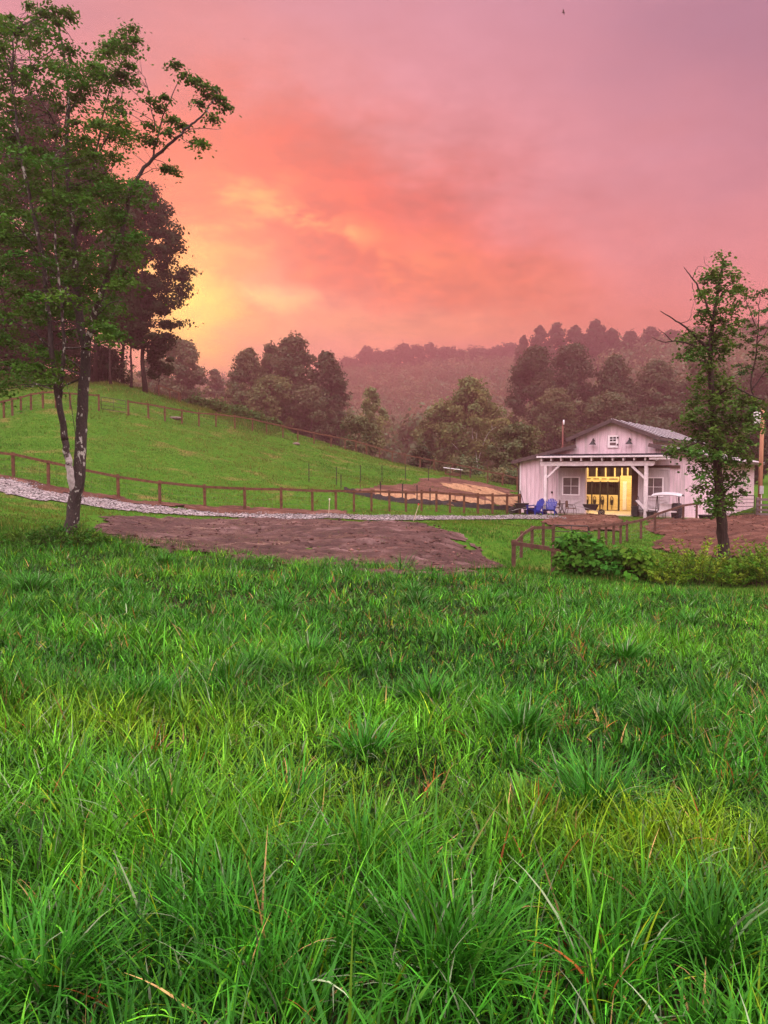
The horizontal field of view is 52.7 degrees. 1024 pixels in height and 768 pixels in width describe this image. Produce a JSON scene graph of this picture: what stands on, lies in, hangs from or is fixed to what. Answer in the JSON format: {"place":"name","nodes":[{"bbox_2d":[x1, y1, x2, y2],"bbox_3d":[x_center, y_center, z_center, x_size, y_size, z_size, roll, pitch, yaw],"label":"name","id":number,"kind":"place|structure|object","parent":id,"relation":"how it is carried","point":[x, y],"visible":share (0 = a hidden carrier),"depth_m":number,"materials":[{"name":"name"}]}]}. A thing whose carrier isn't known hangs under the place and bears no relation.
{"place":"outdoors","nodes":[
{"label":"outdoors","id":0,"kind":"place"},
{"bbox_2d":[0,477,577,519],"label":"road","id":1,"kind":"structure","parent":0,"point":[90,499],"depth_m":41.23,"materials":[{"name":"grey gravel"}]},
{"bbox_2d":[0,366,767,600],"bbox_3d":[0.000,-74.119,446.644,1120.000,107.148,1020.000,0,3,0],"label":"ground","id":2,"kind":"structure","parent":0,"point":[166,456],"depth_m":55.07,"materials":[{"name":"green plant"}]},
{"bbox_2d":[0,141,50,363],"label":"hilltop tree","id":3,"kind":"object","parent":2,"relation":"on","point":[5,352],"visible":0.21,"depth_m":78.84,"materials":[{"name":"green plant"}]},
{"bbox_2d":[0,300,66,374],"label":"undergrowth","id":4,"kind":"object","parent":2,"relation":"on","point":[22,358],"visible":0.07,"depth_m":88.69,"materials":[{"name":"green plant"}]},
{"bbox_2d":[0,91,96,379],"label":"hilltop tree","id":5,"kind":"object","parent":2,"relation":"on","point":[40,331],"visible":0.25,"depth_m":79.15,"materials":[{"name":"green plant"}]},
{"bbox_2d":[0,391,99,417],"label":"rail fence","id":6,"kind":"object","parent":2,"relation":"on","point":[20,398],"visible":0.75,"depth_m":65.56,"materials":[{"name":"brown wood"}]},
{"bbox_2d":[15,317,92,378],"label":"undergrowth","id":7,"kind":"object","parent":2,"relation":"on","point":[72,351],"visible":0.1,"depth_m":88.29,"materials":[{"name":"green plant"}]},
{"bbox_2d":[41,146,118,381],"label":"hilltop tree","id":8,"kind":"object","parent":2,"relation":"on","point":[89,242],"visible":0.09,"depth_m":81.61,"materials":[{"name":"green plant"}]},
{"bbox_2d":[67,341,134,385],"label":"undergrowth","id":9,"kind":"object","parent":2,"relation":"on","point":[103,365],"visible":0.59,"depth_m":86.31,"materials":[{"name":"green plant"}]},
{"bbox_2d":[95,263,128,383],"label":"hilltop tree","id":10,"kind":"object","parent":2,"relation":"on","point":[110,374],"visible":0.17,"depth_m":78.03,"materials":[{"name":"green plant"}]},
{"bbox_2d":[0,0,241,533],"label":"maple tree","id":11,"kind":"object","parent":2,"relation":"on","point":[59,304],"visible":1,"depth_m":20.95,"materials":[{"name":"green plant"}]},
{"bbox_2d":[94,226,151,383],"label":"hilltop tree","id":12,"kind":"object","parent":2,"relation":"on","point":[120,343],"visible":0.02,"depth_m":88.95,"materials":[{"name":"green plant"}]},
{"bbox_2d":[114,283,144,387],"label":"hilltop tree","id":13,"kind":"object","parent":2,"relation":"on","point":[131,368],"visible":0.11,"depth_m":79.08,"materials":[{"name":"green plant"}]},
{"bbox_2d":[98,176,203,392],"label":"hilltop tree","id":14,"kind":"object","parent":2,"relation":"on","point":[156,222],"visible":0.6,"depth_m":77.78,"materials":[{"name":"green plant"}]},
{"bbox_2d":[134,352,175,393],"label":"shade tree","id":15,"kind":"object","parent":2,"relation":"on","point":[148,379],"visible":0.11,"depth_m":187.71,"materials":[{"name":"green plant"}]},
{"bbox_2d":[144,342,174,393],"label":"hilltop tree","id":16,"kind":"object","parent":2,"relation":"on","point":[156,363],"visible":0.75,"depth_m":82.74,"materials":[{"name":"green plant"}]},
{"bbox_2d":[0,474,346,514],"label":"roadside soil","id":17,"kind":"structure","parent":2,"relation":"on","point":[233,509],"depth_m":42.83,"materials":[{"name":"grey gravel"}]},
{"bbox_2d":[148,336,211,399],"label":"shade tree","id":18,"kind":"object","parent":2,"relation":"on","point":[188,379],"visible":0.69,"depth_m":173.10,"materials":[{"name":"green plant"}]},
{"bbox_2d":[181,391,210,408],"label":"shrub","id":19,"kind":"object","parent":2,"relation":"on","point":[197,400],"visible":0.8,"depth_m":90.68,"materials":[{"name":"green plant"}]},
{"bbox_2d":[201,369,226,401],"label":"shade tree","id":20,"kind":"object","parent":2,"relation":"on","point":[218,384],"visible":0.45,"depth_m":227.82,"materials":[{"name":"green plant"}]},
{"bbox_2d":[206,394,232,412],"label":"shrub","id":21,"kind":"object","parent":2,"relation":"on","point":[217,406],"visible":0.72,"depth_m":92.42,"materials":[{"name":"green plant"}]},
{"bbox_2d":[224,402,251,417],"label":"shrub","id":22,"kind":"object","parent":2,"relation":"on","point":[237,410],"visible":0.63,"depth_m":95.83,"materials":[{"name":"green plant"}]},
{"bbox_2d":[224,382,255,410],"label":"shade tree","id":23,"kind":"object","parent":2,"relation":"on","point":[237,391],"visible":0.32,"depth_m":159.49,"materials":[{"name":"green plant"}]},
{"bbox_2d":[224,346,268,409],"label":"shade tree","id":24,"kind":"object","parent":2,"relation":"on","point":[247,367],"visible":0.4,"depth_m":173.55,"materials":[{"name":"green plant"}]},
{"bbox_2d":[0,452,520,513],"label":"rail fence","id":25,"kind":"object","parent":2,"relation":"on","point":[118,477],"visible":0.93,"depth_m":44.66,"materials":[{"name":"brown wood"}]},
{"bbox_2d":[244,374,298,428],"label":"shade tree","id":26,"kind":"object","parent":2,"relation":"on","point":[266,400],"visible":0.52,"depth_m":156.47,"materials":[{"name":"green plant"}]},
{"bbox_2d":[259,340,284,420],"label":"shade tree","id":27,"kind":"object","parent":2,"relation":"on","point":[268,350],"visible":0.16,"depth_m":177.11,"materials":[{"name":"green plant"}]},
{"bbox_2d":[261,330,319,437],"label":"shade tree","id":28,"kind":"object","parent":2,"relation":"on","point":[293,359],"visible":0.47,"depth_m":166.75,"materials":[{"name":"green plant"}]},
{"bbox_2d":[94,515,506,575],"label":"mud","id":29,"kind":"structure","parent":2,"relation":"on","point":[340,538],"depth_m":28.29,"materials":[{"name":"brown soil"}]},
{"bbox_2d":[281,382,339,442],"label":"shade tree","id":30,"kind":"object","parent":2,"relation":"on","point":[312,402],"visible":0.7,"depth_m":156.21,"materials":[{"name":"green plant"}]},
{"bbox_2d":[127,400,517,489],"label":"rail fence","id":31,"kind":"object","parent":2,"relation":"on","point":[282,431],"visible":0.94,"depth_m":81.84,"materials":[{"name":"brown wood"}]},
{"bbox_2d":[307,350,353,446],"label":"shade tree","id":32,"kind":"object","parent":2,"relation":"on","point":[329,370],"visible":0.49,"depth_m":165.16,"materials":[{"name":"green plant"}]},
{"bbox_2d":[338,353,363,381],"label":"ridge tree","id":33,"kind":"object","parent":2,"relation":"on","point":[346,359],"visible":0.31,"depth_m":657.32,"materials":[{"name":"green plant"}]},
{"bbox_2d":[336,411,386,454],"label":"undergrowth","id":34,"kind":"object","parent":2,"relation":"on","point":[354,426],"visible":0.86,"depth_m":101.53,"materials":[{"name":"green plant"}]},
{"bbox_2d":[353,345,382,369],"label":"ridge tree","id":35,"kind":"object","parent":2,"relation":"on","point":[365,352],"visible":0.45,"depth_m":659.63,"materials":[{"name":"green plant"}]},
{"bbox_2d":[360,386,389,455],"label":"young tree","id":36,"kind":"object","parent":2,"relation":"on","point":[371,394],"visible":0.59,"depth_m":156.64,"materials":[{"name":"green plant"}]},
{"bbox_2d":[366,348,392,377],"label":"ridge tree","id":37,"kind":"object","parent":2,"relation":"on","point":[380,354],"visible":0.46,"depth_m":658.37,"materials":[{"name":"green plant"}]},
{"bbox_2d":[0,531,767,1023],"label":"meadow grass","id":38,"kind":"structure","parent":2,"relation":"on","point":[180,899],"depth_m":3.64,"materials":[{"name":"green plant"}]},
{"bbox_2d":[0,529,25,543],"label":"weed patch","id":39,"kind":"object","parent":38,"relation":"on","point":[15,534],"visible":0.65,"depth_m":22.02,"materials":[{"name":"green plant"}]},
{"bbox_2d":[1,522,113,550],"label":"weed patch","id":40,"kind":"object","parent":38,"relation":"on","point":[34,538],"visible":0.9,"depth_m":21.09,"materials":[{"name":"green plant"}]},
{"bbox_2d":[393,340,417,369],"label":"ridge tree","id":41,"kind":"object","parent":2,"relation":"on","point":[403,350],"visible":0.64,"depth_m":658.11,"materials":[{"name":"green plant"}]},
{"bbox_2d":[406,344,428,376],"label":"ridge tree","id":42,"kind":"object","parent":2,"relation":"on","point":[416,350],"visible":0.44,"depth_m":660.07,"materials":[{"name":"green plant"}]},
{"bbox_2d":[407,442,435,467],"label":"shrub","id":43,"kind":"object","parent":2,"relation":"on","point":[422,451],"visible":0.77,"depth_m":95.31,"materials":[{"name":"green plant"}]},
{"bbox_2d":[416,342,442,365],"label":"ridge tree","id":44,"kind":"object","parent":2,"relation":"on","point":[431,350],"visible":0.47,"depth_m":658.52,"materials":[{"name":"green plant"}]},
{"bbox_2d":[344,485,515,509],"bbox_3d":[3.693,-0.941,53.973,12.859,1.981,1.639,-1,3,-11],"label":"silt fence","id":45,"kind":"object","parent":2,"relation":"on","point":[440,502],"visible":0.73,"depth_m":53.27,"materials":[{"name":"black fabric"}]},
{"bbox_2d":[100,324,767,472],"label":"wood","id":46,"kind":"object","parent":2,"relation":"on","point":[406,414],"visible":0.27,"depth_m":477.53,"materials":[{"name":"green plant"}]},
{"bbox_2d":[408,403,463,471],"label":"shade tree","id":47,"kind":"object","parent":2,"relation":"on","point":[421,435],"visible":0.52,"depth_m":151.94,"materials":[{"name":"green plant"}]},
{"bbox_2d":[355,477,516,505],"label":"bare soil","id":48,"kind":"structure","parent":2,"relation":"on","point":[435,482],"depth_m":65.85,"materials":[{"name":"brown soil"}]},
{"bbox_2d":[375,490,451,504],"bbox_3d":[2.094,-1.024,54.396,5.506,1.066,2.531,0,3,0],"label":"straw mat","id":49,"kind":"object","parent":48,"relation":"on","point":[399,495],"visible":0.48,"depth_m":54.63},
{"bbox_2d":[415,493,490,504],"bbox_3d":[5.067,-0.935,56.282,5.633,1.127,2.440,0,3,0],"label":"straw mat","id":50,"kind":"object","parent":48,"relation":"on","point":[467,499],"visible":0.66,"depth_m":56.27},
{"bbox_2d":[441,483,511,505],"bbox_3d":[7.309,-1.491,63.838,1.731,1.640,13.742,-1,3,-14],"label":"straw mat","id":51,"kind":"object","parent":48,"relation":"on","point":[452,486],"visible":0.81,"depth_m":63.39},
{"bbox_2d":[452,483,516,504],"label":"straw mat","id":52,"kind":"object","parent":48,"relation":"on","point":[467,487],"visible":0.7,"depth_m":67.13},
{"bbox_2d":[437,346,456,377],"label":"ridge tree","id":53,"kind":"object","parent":2,"relation":"on","point":[444,351],"visible":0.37,"depth_m":657.13,"materials":[{"name":"green plant"}]},
{"bbox_2d":[445,348,474,364],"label":"ridge tree","id":54,"kind":"object","parent":2,"relation":"on","point":[458,352],"visible":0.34,"depth_m":656.64,"materials":[{"name":"green plant"}]},
{"bbox_2d":[442,450,484,475],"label":"shrub","id":55,"kind":"object","parent":2,"relation":"on","point":[465,461],"visible":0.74,"depth_m":95.79,"materials":[{"name":"green plant"}]},
{"bbox_2d":[428,374,514,473],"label":"sycamore tree","id":56,"kind":"object","parent":2,"relation":"on","point":[471,396],"visible":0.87,"depth_m":146.66,"materials":[{"name":"green plant"}]},
{"bbox_2d":[462,345,489,364],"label":"ridge tree","id":57,"kind":"object","parent":2,"relation":"on","point":[480,352],"visible":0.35,"depth_m":656.54,"materials":[{"name":"green plant"}]},
{"bbox_2d":[483,464,519,483],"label":"shrub","id":58,"kind":"object","parent":2,"relation":"on","point":[508,471],"visible":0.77,"depth_m":85.00,"materials":[{"name":"green plant"}]},
{"bbox_2d":[494,342,518,361],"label":"ridge tree","id":59,"kind":"object","parent":2,"relation":"on","point":[508,349],"visible":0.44,"depth_m":655.74,"materials":[{"name":"green plant"}]},
{"bbox_2d":[479,420,548,480],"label":"shade tree","id":60,"kind":"object","parent":2,"relation":"on","point":[520,436],"visible":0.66,"depth_m":96.51,"materials":[{"name":"green plant"}]},
{"bbox_2d":[512,335,530,407],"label":"ridge tree","id":61,"kind":"object","parent":2,"relation":"on","point":[523,344],"visible":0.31,"depth_m":424.74,"materials":[{"name":"green plant"}]},
{"bbox_2d":[516,524,554,559],"bbox_3d":[6.047,1.351,31.296,0.284,1.628,5.295,2,4,29],"label":"rail fence","id":62,"kind":"object","parent":2,"relation":"on","point":[543,527],"visible":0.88,"depth_m":31.13,"materials":[{"name":"brown wood"}]},
{"bbox_2d":[499,344,572,463],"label":"shade tree","id":63,"kind":"object","parent":2,"relation":"on","point":[533,362],"visible":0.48,"depth_m":182.61,"materials":[{"name":"green plant"}]},
{"bbox_2d":[525,498,546,514],"bbox_3d":[9.912,-0.359,50.370,1.098,1.066,0.941,-2,4,-28],"label":"adirondack chair","id":64,"kind":"object","parent":2,"relation":"on","point":[538,507],"visible":0.99,"depth_m":50.42,"materials":[{"name":"blue plastic"}]},
{"bbox_2d":[511,540,561,571],"bbox_3d":[5.691,1.701,26.681,0.258,1.500,4.821,-1,3,-22],"label":"rail fence","id":65,"kind":"object","parent":2,"relation":"on","point":[514,543],"visible":0.39,"depth_m":27.82,"materials":[{"name":"brown wood"}]},
{"bbox_2d":[529,325,550,403],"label":"ridge tree","id":66,"kind":"object","parent":2,"relation":"on","point":[539,337],"visible":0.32,"depth_m":423.66,"materials":[{"name":"green plant"}]},
{"bbox_2d":[542,498,557,514],"bbox_3d":[10.743,-0.344,50.085,0.941,1.066,1.098,2,3,26],"label":"adirondack chair","id":67,"kind":"object","parent":2,"relation":"on","point":[552,507],"visible":0.99,"depth_m":50.24,"materials":[{"name":"blue plastic"}]},
{"bbox_2d":[529,382,580,452],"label":"shade tree","id":68,"kind":"object","parent":2,"relation":"on","point":[558,404],"visible":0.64,"depth_m":164.66,"materials":[{"name":"green plant"}]},
{"bbox_2d":[542,322,568,376],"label":"ridge tree","id":69,"kind":"object","parent":2,"relation":"on","point":[556,332],"visible":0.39,"depth_m":422.41,"materials":[{"name":"green plant"}]},
{"bbox_2d":[540,340,600,444],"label":"shade tree","id":70,"kind":"object","parent":2,"relation":"on","point":[576,373],"visible":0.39,"depth_m":187.78,"materials":[{"name":"green plant"}]},
{"bbox_2d":[549,530,607,577],"bbox_3d":[5.880,1.328,23.126,1.796,1.612,1.928,2,4,36],"label":"leafy bush","id":71,"kind":"object","parent":2,"relation":"on","point":[579,549],"visible":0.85,"depth_m":22.85,"materials":[{"name":"green plant"}]},
{"bbox_2d":[565,325,591,358],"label":"ridge tree","id":72,"kind":"object","parent":2,"relation":"on","point":[574,334],"visible":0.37,"depth_m":422.44,"materials":[{"name":"green plant"}]},
{"bbox_2d":[542,513,625,530],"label":"soil bank","id":73,"kind":"structure","parent":2,"relation":"on","point":[588,519],"depth_m":44.98,"materials":[{"name":"brown soil"}]},
{"bbox_2d":[583,319,610,372],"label":"ridge tree","id":74,"kind":"object","parent":2,"relation":"on","point":[596,334],"visible":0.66,"depth_m":421.57,"materials":[{"name":"green plant"}]},
{"bbox_2d":[587,545,629,580],"bbox_3d":[6.640,1.514,22.494,1.314,1.144,1.379,3,4,44],"label":"leafy bush","id":75,"kind":"object","parent":2,"relation":"on","point":[608,563],"visible":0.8,"depth_m":22.34,"materials":[{"name":"green plant"}]},
{"bbox_2d":[580,389,638,430],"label":"shade tree","id":76,"kind":"object","parent":2,"relation":"on","point":[600,409],"visible":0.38,"depth_m":162.07,"materials":[{"name":"green plant"}]},
{"bbox_2d":[599,328,622,356],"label":"ridge tree","id":77,"kind":"object","parent":2,"relation":"on","point":[611,340],"visible":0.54,"depth_m":422.18,"materials":[{"name":"green plant"}]},
{"bbox_2d":[580,353,647,424],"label":"shade tree","id":78,"kind":"object","parent":2,"relation":"on","point":[615,372],"visible":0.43,"depth_m":185.04,"materials":[{"name":"green plant"}]},
{"bbox_2d":[620,328,643,365],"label":"ridge tree","id":79,"kind":"object","parent":2,"relation":"on","point":[630,336],"visible":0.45,"depth_m":422.17,"materials":[{"name":"green plant"}]},
{"bbox_2d":[510,419,764,517],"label":"barn","id":80,"kind":"structure","parent":2,"relation":"on","point":[621,463],"depth_m":50.50,"materials":[{"name":"paint"}]},
{"bbox_2d":[557,468,585,512],"bbox_3d":[12.412,-1.421,51.350,1.860,2.960,0.125,2,4,32],"label":"sliding door","id":81,"kind":"structure","parent":80,"relation":"in","point":[571,481],"depth_m":51.30,"materials":[{"name":"white wood"}]},
{"bbox_2d":[631,468,637,505],"bbox_3d":[16.110,-1.444,49.563,0.540,3.280,0.080,2,4,32],"label":"inner door","id":82,"kind":"structure","parent":80,"relation":"in","point":[634,488],"depth_m":49.55,"materials":[{"name":"wood"}]},
{"bbox_2d":[638,468,669,515],"bbox_3d":[16.902,-1.269,48.548,1.890,2.960,0.125,2,4,32],"label":"sliding door","id":83,"kind":"structure","parent":80,"relation":"in","point":[658,478],"depth_m":48.45,"materials":[{"name":"white wood"}]},
{"bbox_2d":[617,546,663,581],"bbox_3d":[7.374,1.516,22.228,1.353,1.129,1.422,0,3,0],"label":"leafy bush","id":84,"kind":"object","parent":2,"relation":"on","point":[640,558],"visible":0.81,"depth_m":21.92,"materials":[{"name":"green plant"}]},
{"bbox_2d":[589,503,697,544],"bbox_3d":[13.829,0.676,40.211,0.583,1.897,14.039,3,4,39],"label":"rail fence","id":85,"kind":"object","parent":2,"relation":"on","point":[613,525],"visible":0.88,"depth_m":37.67,"materials":[{"name":"brown wood"}]},
{"bbox_2d":[639,326,666,362],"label":"ridge tree","id":86,"kind":"object","parent":2,"relation":"on","point":[652,331],"visible":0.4,"depth_m":422.74,"materials":[{"name":"green plant"}]},
{"bbox_2d":[625,357,685,421],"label":"shade tree","id":87,"kind":"object","parent":2,"relation":"on","point":[655,377],"visible":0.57,"depth_m":181.25,"materials":[{"name":"green plant"}]},
{"bbox_2d":[651,492,684,517],"bbox_3d":[16.824,-0.383,45.947,1.680,1.608,1.240,2,4,30],"label":"canopy swing","id":88,"kind":"object","parent":2,"relation":"on","point":[663,507],"visible":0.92,"depth_m":45.80,"materials":[{"name":"white fabric"}]},
{"bbox_2d":[642,557,695,585],"bbox_3d":[7.840,1.645,21.622,1.336,0.762,1.472,0,3,0],"label":"feathery bush","id":89,"kind":"object","parent":2,"relation":"on","point":[664,571],"visible":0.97,"depth_m":21.43,"materials":[{"name":"green plant"}]},
{"bbox_2d":[632,403,706,438],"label":"shade tree","id":90,"kind":"object","parent":2,"relation":"on","point":[665,416],"visible":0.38,"depth_m":152.82,"materials":[{"name":"green plant"}]},
{"bbox_2d":[664,357,733,442],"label":"shade tree","id":91,"kind":"object","parent":2,"relation":"on","point":[693,370],"visible":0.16,"depth_m":179.04,"materials":[{"name":"green plant"}]},
{"bbox_2d":[652,536,747,585],"bbox_3d":[8.878,1.320,22.025,2.098,1.390,2.520,-3,4,-41],"label":"feathery bush","id":92,"kind":"object","parent":2,"relation":"on","point":[694,568],"visible":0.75,"depth_m":21.59,"materials":[{"name":"green plant"}]},
{"bbox_2d":[652,248,767,559],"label":"ivy covered tree","id":93,"kind":"object","parent":2,"relation":"on","point":[720,501],"visible":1,"depth_m":26.06,"materials":[{"name":"green plant"}]},
{"bbox_2d":[698,393,767,483],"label":"shade tree","id":94,"kind":"object","parent":2,"relation":"on","point":[755,439],"visible":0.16,"depth_m":93.72,"materials":[{"name":"green plant"}]},
{"bbox_2d":[703,558,767,587],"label":"feathery bush","id":95,"kind":"object","parent":2,"relation":"on","point":[730,577],"visible":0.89,"depth_m":21.05,"materials":[{"name":"green plant"}]},
{"bbox_2d":[715,355,767,419],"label":"shade tree","id":96,"kind":"object","parent":2,"relation":"on","point":[760,388],"visible":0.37,"depth_m":170.44,"materials":[{"name":"green plant"}]},
{"bbox_2d":[722,535,767,586],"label":"feathery bush","id":97,"kind":"object","parent":2,"relation":"on","point":[758,563],"visible":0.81,"depth_m":21.11,"materials":[{"name":"green plant"}]},
{"bbox_2d":[738,317,767,344],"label":"ridge tree","id":98,"kind":"object","parent":2,"relation":"on","point":[750,328],"visible":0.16,"depth_m":422.90,"materials":[{"name":"green plant"}]},
{"bbox_2d":[754,410,764,512],"bbox_3d":[25.501,-3.290,52.849,0.745,7.501,0.440,0,3,0],"label":"utility pole","id":99,"kind":"object","parent":2,"relation":"on","point":[760,475],"visible":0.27,"depth_m":52.78,"materials":[{"name":"brown wood"}]},
{"bbox_2d":[755,497,767,514],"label":"rail fence","id":100,"kind":"object","parent":2,"relation":"on","point":[758,499],"visible":0.86,"depth_m":48.23,"materials":[{"name":"wood"}]},
{"bbox_2d":[0,0,767,379],"label":"sky","id":101,"kind":"structure","parent":0,"point":[461,174],"materials":[{"name":"pink"}]},
{"bbox_2d":[644,514,767,556],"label":"paddock soil","id":102,"kind":"structure","parent":0,"point":[701,532],"depth_m":38.99,"materials":[{"name":"brown soil"}]},
{"bbox_2d":[87,513,767,572],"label":"soil clods","id":103,"kind":"object","parent":102,"relation":"on","point":[351,549],"visible":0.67,"depth_m":28.97,"materials":[{"name":"soil"}]},
{"bbox_2d":[731,285,767,426],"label":"sapling","id":104,"kind":"object","parent":102,"relation":"on","point":[751,339],"visible":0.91,"depth_m":29.75,"materials":[{"name":"green plant"}]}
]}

